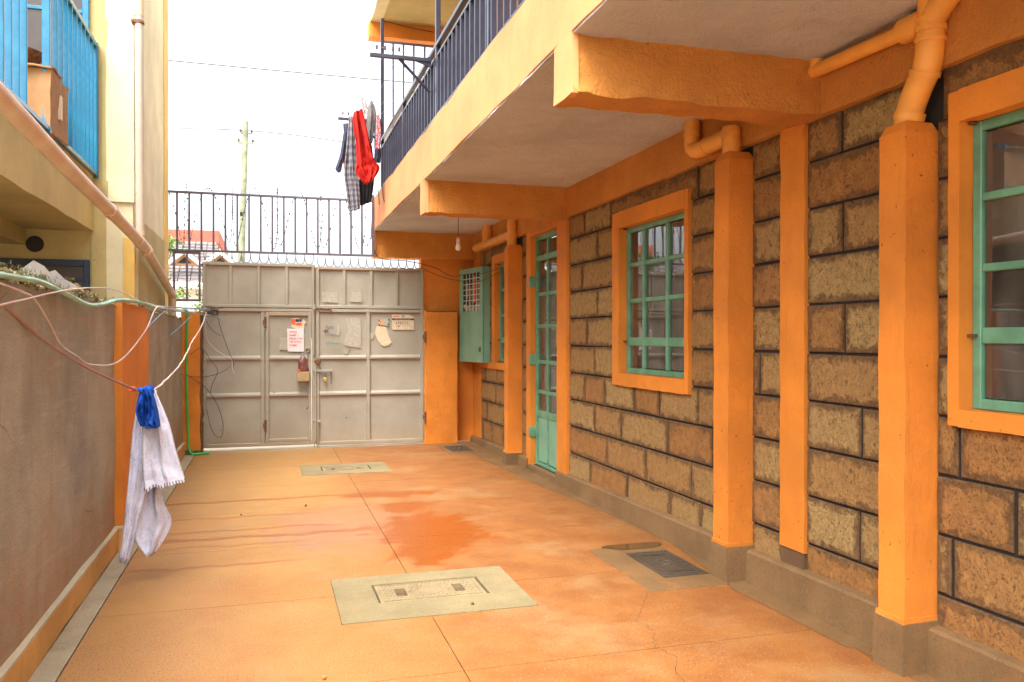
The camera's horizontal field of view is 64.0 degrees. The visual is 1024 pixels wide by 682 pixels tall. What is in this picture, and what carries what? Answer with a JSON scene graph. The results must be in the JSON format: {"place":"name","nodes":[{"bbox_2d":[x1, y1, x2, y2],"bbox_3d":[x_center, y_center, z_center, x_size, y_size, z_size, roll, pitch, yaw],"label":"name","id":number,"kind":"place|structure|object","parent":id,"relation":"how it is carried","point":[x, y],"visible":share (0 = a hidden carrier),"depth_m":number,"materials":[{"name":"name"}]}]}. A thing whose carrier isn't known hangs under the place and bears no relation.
{"place":"outdoors","nodes":[
{"label":"outdoors","id":0,"kind":"place"},
{"bbox_2d":[0,0,168,313],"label":"cream building","id":1,"kind":"structure","parent":0,"point":[52,218],"depth_m":7.19,"materials":[{"name":"beige paint"}]},
{"bbox_2d":[4,62,68,145],"bbox_3d":[-3.504,-1.667,5.790,0.592,0.460,0.592,0,0,-17],"label":"cardboard box","id":2,"kind":"object","parent":1,"relation":"on","point":[45,85],"visible":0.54,"depth_m":5.62,"materials":[{"name":"cardboard"}]},
{"bbox_2d":[4,42,41,63],"bbox_3d":[-3.513,-1.959,5.746,0.430,0.130,0.427,0,0,-17],"label":"plastic basin","id":3,"kind":"object","parent":2,"relation":"on","point":[34,55],"visible":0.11,"depth_m":5.71,"materials":[{"name":"plastic"}]},
{"bbox_2d":[0,258,89,290],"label":"window","id":4,"kind":"structure","parent":1,"relation":"in","point":[79,270],"depth_m":7.16,"materials":[{"name":"blue paint"}]},
{"bbox_2d":[4,0,89,64],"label":"window","id":5,"kind":"structure","parent":1,"relation":"in","point":[34,7],"depth_m":7.09,"materials":[{"name":"blue paint"}]},
{"bbox_2d":[0,81,175,315],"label":"drain pipe","id":6,"kind":"object","parent":1,"relation":"attached to","point":[15,113],"visible":0.98,"depth_m":4.56,"materials":[{"name":"plastic"}]},
{"bbox_2d":[131,0,144,236],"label":"downpipe","id":7,"kind":"object","parent":1,"relation":"attached to","point":[138,21],"visible":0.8,"depth_m":7.25,"materials":[{"name":"grey plastic"}]},
{"bbox_2d":[169,229,227,290],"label":"peach house","id":8,"kind":"structure","parent":0,"point":[207,237],"depth_m":28.13,"materials":[{"name":"orange painted plaster"},{"name":"red roof tiles"}]},
{"bbox_2d":[188,259,209,312],"bbox_3d":[-5.337,-0.059,14.473,0.717,2.773,0.731,0,0,35],"label":"young tree","id":9,"kind":"object","parent":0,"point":[199,302],"visible":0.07,"depth_m":14.42,"materials":[{"name":"green plant"}]},
{"bbox_2d":[169,241,234,317],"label":"tiled house","id":10,"kind":"structure","parent":0,"point":[180,269],"depth_m":21.32,"materials":[{"name":"grey tile"}]},
{"bbox_2d":[168,60,412,82],"bbox_3d":[-7.149,-7.972,23.916,24.084,0.732,0.032,0,0,-12],"label":"overhead wire","id":11,"kind":"object","parent":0,"point":[284,71],"visible":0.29,"depth_m":24.00,"materials":[{"name":"black metal"}]},
{"bbox_2d":[168,0,555,337],"label":"sky","id":12,"kind":"structure","parent":0,"point":[328,37],"materials":[{"name":"white"}]},
{"bbox_2d":[27,338,918,681],"bbox_3d":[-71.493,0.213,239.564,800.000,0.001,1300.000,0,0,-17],"label":"ground","id":13,"kind":"structure","parent":0,"point":[345,444],"depth_m":10.59,"materials":[{"name":"concrete"}]},
{"bbox_2d":[0,260,184,681],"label":"boundary wall","id":14,"kind":"structure","parent":13,"relation":"on","point":[66,427],"depth_m":4.01,"materials":[{"name":"paint"}]},
{"bbox_2d":[3,306,138,391],"bbox_3d":[-1.952,0.029,3.401,0.196,0.543,2.437,0,0,-8],"label":"clothes rope","id":15,"kind":"object","parent":14,"relation":"attached to","point":[23,322],"visible":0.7,"depth_m":3.80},
{"bbox_2d":[129,385,160,428],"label":"blue shorts","id":16,"kind":"object","parent":15,"relation":"hanging from","point":[147,413],"visible":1,"depth_m":4.48,"materials":[{"name":"fabric"}]},
{"bbox_2d":[0,282,163,365],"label":"white cable","id":17,"kind":"object","parent":14,"relation":"attached to","point":[41,309],"visible":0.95,"depth_m":3.86,"materials":[{"name":"plastic"}]},
{"bbox_2d":[0,272,184,311],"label":"garden hose","id":18,"kind":"object","parent":14,"relation":"on","point":[4,275],"visible":0.9,"depth_m":4.00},
{"bbox_2d":[0,287,200,309],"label":"white cable","id":19,"kind":"object","parent":14,"relation":"attached to","point":[6,303],"visible":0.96,"depth_m":4.04,"materials":[{"name":"plastic"}]},
{"bbox_2d":[149,309,167,326],"bbox_3d":[-3.085,-0.205,7.166,0.023,0.192,1.102,0,0,-15],"label":"blue cable","id":20,"kind":"object","parent":14,"relation":"attached to","point":[157,317],"visible":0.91,"depth_m":7.01,"materials":[{"name":"plastic"}]},
{"bbox_2d":[140,304,206,308],"bbox_3d":[-3.263,-0.332,7.901,0.128,0.099,3.808,0,0,-13],"label":"blue cable","id":21,"kind":"object","parent":14,"relation":"on","point":[181,307],"visible":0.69,"depth_m":8.73,"materials":[{"name":"plastic"}]},
{"bbox_2d":[168,309,220,318],"bbox_3d":[-3.458,-0.291,8.720,0.201,0.066,2.292,0,0,-7],"label":"blue cable","id":22,"kind":"object","parent":21,"relation":"attached to","point":[194,313],"visible":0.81,"depth_m":9.29,"materials":[{"name":"blue plastic"}]},
{"bbox_2d":[170,311,194,334],"bbox_3d":[-3.508,-0.204,8.762,0.012,0.291,1.605,0,0,-13],"label":"blue cable","id":23,"kind":"object","parent":14,"relation":"attached to","point":[182,324],"visible":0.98,"depth_m":8.58,"materials":[{"name":"plastic"}]},
{"bbox_2d":[169,234,191,298],"bbox_3d":[-5.701,-0.223,13.555,1.128,3.110,1.026,0,0,15],"label":"young tree","id":24,"kind":"object","parent":13,"relation":"on","point":[171,241],"visible":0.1,"depth_m":13.51,"materials":[{"name":"green plant"}]},
{"bbox_2d":[237,120,253,262],"bbox_3d":[-9.301,-3.156,28.516,0.637,9.028,0.250,0,0,-17],"label":"utility pole","id":25,"kind":"object","parent":13,"relation":"on","point":[244,162],"visible":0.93,"depth_m":28.41,"materials":[{"name":"metal"}]},
{"bbox_2d":[168,128,373,147],"bbox_3d":[-10.588,-7.032,30.199,47.007,0.675,4.032,0,0,-17],"label":"overhead wire","id":26,"kind":"object","parent":25,"relation":"attached to","point":[255,131],"visible":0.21,"depth_m":28.64,"materials":[{"name":"black metal"}]},
{"bbox_2d":[368,0,1023,681],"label":"apartment building","id":27,"kind":"structure","parent":13,"relation":"on","point":[756,300],"depth_m":4.21,"materials":[{"name":"orange paint"}]},
{"bbox_2d":[169,182,370,248],"bbox_3d":[-3.044,-1.581,10.582,2.738,0.835,0.465,0,0,-17],"label":"razor wire","id":28,"kind":"object","parent":27,"relation":"attached to","point":[241,213],"visible":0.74,"depth_m":10.48,"materials":[{"name":"grey metal"}]},
{"bbox_2d":[168,190,373,256],"bbox_3d":[-2.971,-1.476,10.168,2.505,0.792,0.036,0,0,-17],"label":"fence panel","id":29,"kind":"object","parent":27,"relation":"attached to","point":[213,194],"visible":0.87,"depth_m":10.12,"materials":[{"name":"grey paint"}]},
{"bbox_2d":[173,251,200,300],"bbox_3d":[-3.923,-0.779,9.887,0.314,0.598,0.028,0,0,-17],"label":"fence panel","id":30,"kind":"object","parent":29,"relation":"attached to","point":[199,272],"visible":0.86,"depth_m":9.88,"materials":[{"name":"grey paint"}]},
{"bbox_2d":[338,112,380,143],"bbox_3d":[-1.841,-2.573,9.905,0.515,0.364,0.032,0,0,-17],"label":"clothes bracket","id":31,"kind":"object","parent":27,"relation":"attached to","point":[343,118],"visible":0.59,"depth_m":9.84,"materials":[{"name":"grey metal"}]},
{"bbox_2d":[335,123,347,172],"bbox_3d":[-1.983,-2.284,9.679,0.107,0.611,0.224,0,0,33],"label":"navy jumper","id":32,"kind":"object","parent":31,"relation":"hanging from","point":[338,168],"visible":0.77,"depth_m":9.63,"materials":[{"name":"fabric"}]},
{"bbox_2d":[370,45,431,92],"bbox_3d":[-0.929,-2.273,6.853,0.515,0.364,0.032,0,0,-17],"label":"clothes bracket","id":33,"kind":"object","parent":27,"relation":"attached to","point":[427,61],"visible":1,"depth_m":6.86,"materials":[{"name":"grey metal"}]},
{"bbox_3d":[-1.517,-2.535,8.339,0.013,0.278,3.186,0,0,-17],"label":"clothes line","id":34,"kind":"object","parent":33,"relation":"attached to","visible":0},
{"bbox_2d":[344,116,359,211],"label":"checked trousers","id":35,"kind":"object","parent":34,"relation":"hanging from","point":[351,178],"visible":0.92,"depth_m":9.58,"materials":[{"name":"grey fabric"}]},
{"bbox_2d":[370,19,431,31],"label":"service wire","id":36,"kind":"object","parent":27,"relation":"attached to","point":[406,26],"visible":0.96,"depth_m":10.66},
{"bbox_2d":[370,219,500,276],"bbox_3d":[-0.753,-1.179,10.066,2.222,0.747,0.719,0,0,39],"label":"service wire","id":37,"kind":"object","parent":27,"relation":"attached to","point":[428,265],"visible":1,"depth_m":10.56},
{"bbox_2d":[455,217,460,250],"bbox_3d":[-0.577,-1.192,8.797,0.062,0.450,0.061,0,0,-17],"label":"hanging bulb","id":38,"kind":"object","parent":27,"relation":"hanging from","point":[458,247],"visible":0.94,"depth_m":8.78,"materials":[{"name":"glass"}]},
{"bbox_2d":[421,268,500,281],"bbox_3d":[-0.556,-0.837,9.969,0.244,0.241,1.967,0,0,-33],"label":"service wire","id":39,"kind":"object","parent":27,"relation":"attached to","point":[462,281],"visible":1,"depth_m":10.31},
{"bbox_2d":[460,266,489,362],"bbox_3d":[-0.487,-0.334,10.578,0.232,1.210,0.698,0,0,-17],"label":"meter box","id":40,"kind":"object","parent":27,"relation":"attached to","point":[474,320],"visible":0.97,"depth_m":10.48,"materials":[{"name":"green paint"}]},
{"bbox_2d":[460,266,482,362],"bbox_3d":[-0.528,-0.334,10.566,0.012,1.210,0.710,0,0,-28],"label":"door","id":41,"kind":"structure","parent":40,"relation":"in","point":[471,322],"depth_m":10.54,"materials":[{"name":"green paint"}]},
{"bbox_2d":[491,252,504,369],"bbox_3d":[-0.051,-0.349,9.662,0.130,1.390,1.014,0,0,-17],"label":"window","id":42,"kind":"structure","parent":27,"relation":"in","point":[497,290],"depth_m":10.01,"materials":[{"name":"orange paint"}]},
{"bbox_2d":[526,222,556,472],"bbox_3d":[0.384,0.074,8.281,0.192,2.455,1.049,0,0,-17],"label":"door","id":43,"kind":"structure","parent":27,"relation":"in","point":[541,278],"depth_m":8.50,"materials":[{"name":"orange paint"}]},
{"bbox_2d":[612,188,692,394],"bbox_3d":[1.082,-0.330,6.019,0.217,1.370,1.245,0,0,-17],"label":"window","id":44,"kind":"structure","parent":27,"relation":"in","point":[652,273],"depth_m":6.03,"materials":[{"name":"orange paint"}]},
{"bbox_2d":[947,66,1023,435],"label":"window","id":45,"kind":"structure","parent":27,"relation":"in","point":[986,169],"depth_m":3.24,"materials":[{"name":"orange paint"}]},
{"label":"string","id":46,"kind":"object","parent":27,"relation":"hanging from","visible":0},
{"bbox_2d":[366,100,375,143],"bbox_3d":[-1.666,-2.589,9.673,0.098,0.521,0.109,0,0,31],"label":"grey tee shirt","id":47,"kind":"object","parent":46,"relation":"hanging from","point":[371,116],"visible":0.86,"depth_m":9.64,"materials":[{"name":"fabric"}]},
{"bbox_2d":[28,442,940,681],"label":"courtyard floor","id":48,"kind":"structure","parent":0,"point":[216,587],"depth_m":4.37,"materials":[{"name":"orange concrete"}]},
{"bbox_2d":[181,311,203,454],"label":"gate pillar","id":49,"kind":"structure","parent":48,"relation":"on","point":[195,394],"depth_m":9.72,"materials":[{"name":"orange paint"}]},
{"bbox_2d":[189,348,217,391],"bbox_3d":[-3.673,0.355,9.759,0.326,0.544,0.043,0,0,-41],"label":"loose wire","id":50,"kind":"object","parent":49,"relation":"attached to","point":[210,360],"visible":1,"depth_m":9.82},
{"bbox_2d":[190,377,222,437],"bbox_3d":[-3.657,0.796,9.800,0.384,0.750,0.089,0,0,-43],"label":"loose wire","id":51,"kind":"object","parent":49,"relation":"attached to","point":[207,411],"visible":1,"depth_m":9.86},
{"bbox_2d":[199,306,222,316],"bbox_3d":[-3.600,-0.357,9.799,0.267,0.129,0.098,0,0,-23],"label":"wire tangle","id":52,"kind":"object","parent":49,"relation":"attached to","point":[213,309],"visible":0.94,"depth_m":9.79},
{"bbox_2d":[154,312,206,390],"bbox_3d":[-2.818,-0.030,7.168,0.028,0.610,5.349,0,0,-17],"label":"clothes rope","id":53,"kind":"object","parent":52,"relation":"attached to","point":[166,379],"visible":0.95,"depth_m":6.23,"materials":[{"name":"fabric"}]},
{"bbox_2d":[119,390,185,564],"bbox_3d":[-2.016,0.769,4.632,0.362,0.985,0.208,0,0,9],"label":"towel","id":54,"kind":"object","parent":53,"relation":"hanging from","point":[155,467],"visible":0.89,"depth_m":4.59,"materials":[{"name":"white fabric"}]},
{"bbox_2d":[205,320,233,372],"bbox_3d":[-3.529,0.026,9.891,0.335,0.752,0.064,0,0,-31],"label":"loose wire","id":55,"kind":"object","parent":52,"relation":"hanging from","point":[215,349],"visible":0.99,"depth_m":9.89,"materials":[{"name":"plastic"}]},
{"bbox_2d":[217,314,233,367],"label":"loose wire","id":56,"kind":"object","parent":52,"relation":"hanging from","point":[225,342],"visible":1,"depth_m":9.92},
{"bbox_2d":[184,310,209,454],"bbox_3d":[-3.768,0.486,9.652,0.365,1.730,0.182,0,1,-57],"label":"green hose","id":57,"kind":"object","parent":48,"relation":"on","point":[187,407],"visible":0.91,"depth_m":9.67,"materials":[{"name":"green plastic"}]},
{"bbox_2d":[203,442,423,451],"bbox_3d":[-2.470,1.359,10.384,2.722,0.040,0.144,0,0,-17],"label":"gate threshold","id":58,"kind":"object","parent":48,"relation":"on","point":[312,447],"visible":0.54,"depth_m":10.32,"materials":[{"name":"grey metal"}]},
{"bbox_2d":[202,252,425,447],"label":"metal gate","id":59,"kind":"structure","parent":58,"relation":"on","point":[369,391],"depth_m":10.30,"materials":[{"name":"metal"}]},
{"bbox_2d":[279,338,287,349],"bbox_3d":[-2.840,0.034,10.222,0.119,0.154,0.006,0,0,-17],"label":"blank paper","id":60,"kind":"object","parent":59,"relation":"attached to","point":[283,344],"visible":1,"depth_m":10.22,"materials":[{"name":"beige paper"}]},
{"bbox_2d":[287,328,303,351],"bbox_3d":[-2.709,-0.013,10.253,0.203,0.293,0.008,0,0,-17],"label":"pink notice","id":61,"kind":"object","parent":59,"relation":"attached to","point":[295,339],"visible":1,"depth_m":10.25,"materials":[{"name":"paper"}]},
{"bbox_2d":[291,318,306,327],"bbox_3d":[-2.671,-0.220,10.271,0.185,0.145,0.008,0,0,-17],"label":"torn sticker","id":62,"kind":"object","parent":59,"relation":"attached to","point":[298,323],"visible":1,"depth_m":10.27,"materials":[{"name":"paper"}]},
{"bbox_2d":[297,353,308,381],"bbox_3d":[-2.607,0.327,10.223,0.150,0.352,0.091,0,0,-17],"label":"covered lock","id":63,"kind":"object","parent":59,"relation":"attached to","point":[303,372],"visible":1,"depth_m":10.19,"materials":[{"name":"beige metal"}]},
{"bbox_2d":[323,371,326,381],"bbox_3d":[-2.357,0.445,10.320,0.050,0.136,0.022,0,0,-17],"label":"brass padlock","id":64,"kind":"object","parent":59,"relation":"hanging from","point":[324,379],"visible":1,"depth_m":10.31,"materials":[{"name":"metal"}]},
{"bbox_2d":[322,292,337,302],"bbox_3d":[-2.309,-0.553,10.378,0.198,0.136,0.006,0,0,-17],"label":"torn paper","id":65,"kind":"object","parent":59,"relation":"attached to","point":[331,297],"visible":1,"depth_m":10.38,"materials":[{"name":"beige paper"}]},
{"bbox_2d":[344,318,360,347],"bbox_3d":[-2.037,-0.103,10.464,0.222,0.390,0.006,0,0,-17],"label":"torn paper","id":66,"kind":"object","parent":59,"relation":"attached to","point":[353,337],"visible":1,"depth_m":10.46,"materials":[{"name":"beige paper"}]},
{"bbox_2d":[350,290,361,301],"bbox_3d":[-1.998,-0.574,10.471,0.162,0.158,0.006,0,0,-17],"label":"torn paper","id":67,"kind":"object","parent":59,"relation":"attached to","point":[356,296],"visible":1,"depth_m":10.47,"materials":[{"name":"beige paper"}]},
{"bbox_2d":[375,326,390,345],"bbox_3d":[-1.662,-0.061,10.577,0.215,0.265,0.006,0,0,-17],"label":"torn paper","id":68,"kind":"object","parent":59,"relation":"attached to","point":[382,335],"visible":1,"depth_m":10.57,"materials":[{"name":"beige paper"}]},
{"bbox_2d":[379,318,388,325],"bbox_3d":[-1.654,-0.245,10.576,0.136,0.099,0.007,0,0,-17],"label":"square sticker","id":69,"kind":"object","parent":59,"relation":"attached to","point":[383,321],"visible":1,"depth_m":10.58,"materials":[{"name":"paper"}]},
{"bbox_2d":[392,314,413,329],"bbox_3d":[-1.416,-0.245,10.645,0.283,0.198,0.009,0,0,-17],"label":"census sticker","id":70,"kind":"object","parent":59,"relation":"attached to","point":[402,322],"visible":1,"depth_m":10.64,"materials":[{"name":"paper"}]},
{"bbox_2d":[300,462,391,475],"bbox_3d":[-1.773,1.369,8.698,0.903,0.039,0.670,0,0,-17],"label":"manhole cover","id":71,"kind":"object","parent":48,"relation":"on","point":[342,468],"visible":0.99,"depth_m":8.67,"materials":[{"name":"concrete"}]},
{"bbox_2d":[331,566,537,624],"bbox_3d":[-0.453,1.391,4.487,1.005,0.039,0.755,0,0,-17],"label":"manhole cover","id":72,"kind":"object","parent":48,"relation":"on","point":[424,594],"visible":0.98,"depth_m":4.43,"materials":[{"name":"concrete"}]},
{"bbox_2d":[423,311,457,443],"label":"gate pillar","id":73,"kind":"structure","parent":48,"relation":"on","point":[440,373],"depth_m":10.77,"materials":[{"name":"orange paint"}]},
{"bbox_2d":[437,444,478,453],"bbox_3d":[-0.677,1.346,10.230,0.390,0.021,0.740,0,0,-17],"label":"drain cover","id":74,"kind":"object","parent":48,"relation":"on","point":[462,448],"visible":1,"depth_m":10.17,"materials":[{"name":"concrete"}]},
{"bbox_2d":[602,542,660,549],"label":"puddle","id":75,"kind":"object","parent":48,"relation":"on","point":[635,546],"visible":1,"depth_m":5.45,"materials":[{"name":"brown"}]},
{"bbox_2d":[589,546,728,591],"bbox_3d":[0.867,1.372,5.006,0.490,0.021,0.915,0,0,-17],"label":"drain cover","id":76,"kind":"object","parent":48,"relation":"on","point":[658,568],"visible":0.99,"depth_m":4.92,"materials":[{"name":"concrete"}]},
{"bbox_3d":[-1.402,-2.535,8.374,0.013,0.278,3.186,0,0,-17],"label":"clothes line","id":77,"kind":"object","parent":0,"visible":0},
{"bbox_2d":[353,109,379,184],"bbox_3d":[-1.682,-2.245,9.436,0.290,0.865,0.268,0,0,9],"label":"red dress","id":78,"kind":"object","parent":77,"relation":"hanging from","point":[367,168],"visible":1,"depth_m":9.41,"materials":[{"name":"fabric"}]},
{"bbox_2d":[359,119,373,205],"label":"black trousers","id":79,"kind":"object","parent":77,"relation":"hanging from","point":[366,192],"visible":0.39,"depth_m":9.77,"materials":[{"name":"fabric"}]},
{"bbox_3d":[-1.210,-2.535,8.431,0.013,0.278,3.186,0,0,-17],"label":"clothes line","id":80,"kind":"object","parent":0,"visible":0},
{"bbox_2d":[374,117,380,162],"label":"dark shorts","id":81,"kind":"object","parent":80,"relation":"hanging from","point":[377,155],"visible":0.58,"depth_m":9.67,"materials":[{"name":"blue fabric"}]},
{"bbox_2d":[375,114,380,148],"bbox_3d":[-1.560,-2.437,9.537,0.061,0.414,0.063,0,0,26],"label":"hanging clothing","id":82,"kind":"object","parent":80,"relation":"hanging from","point":[378,136],"visible":1,"depth_m":9.53,"materials":[{"name":"pink fabric"}]},
{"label":"string","id":83,"kind":"object","parent":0,"visible":0},
{"bbox_2d":[360,91,367,118],"bbox_3d":[-1.766,-2.808,9.848,0.125,0.395,0.101,0,0,-17],"label":"pale hooded top","id":84,"kind":"object","parent":83,"relation":"hanging from","point":[364,106],"visible":0.63,"depth_m":9.82,"materials":[{"name":"grey fabric"}]}
]}

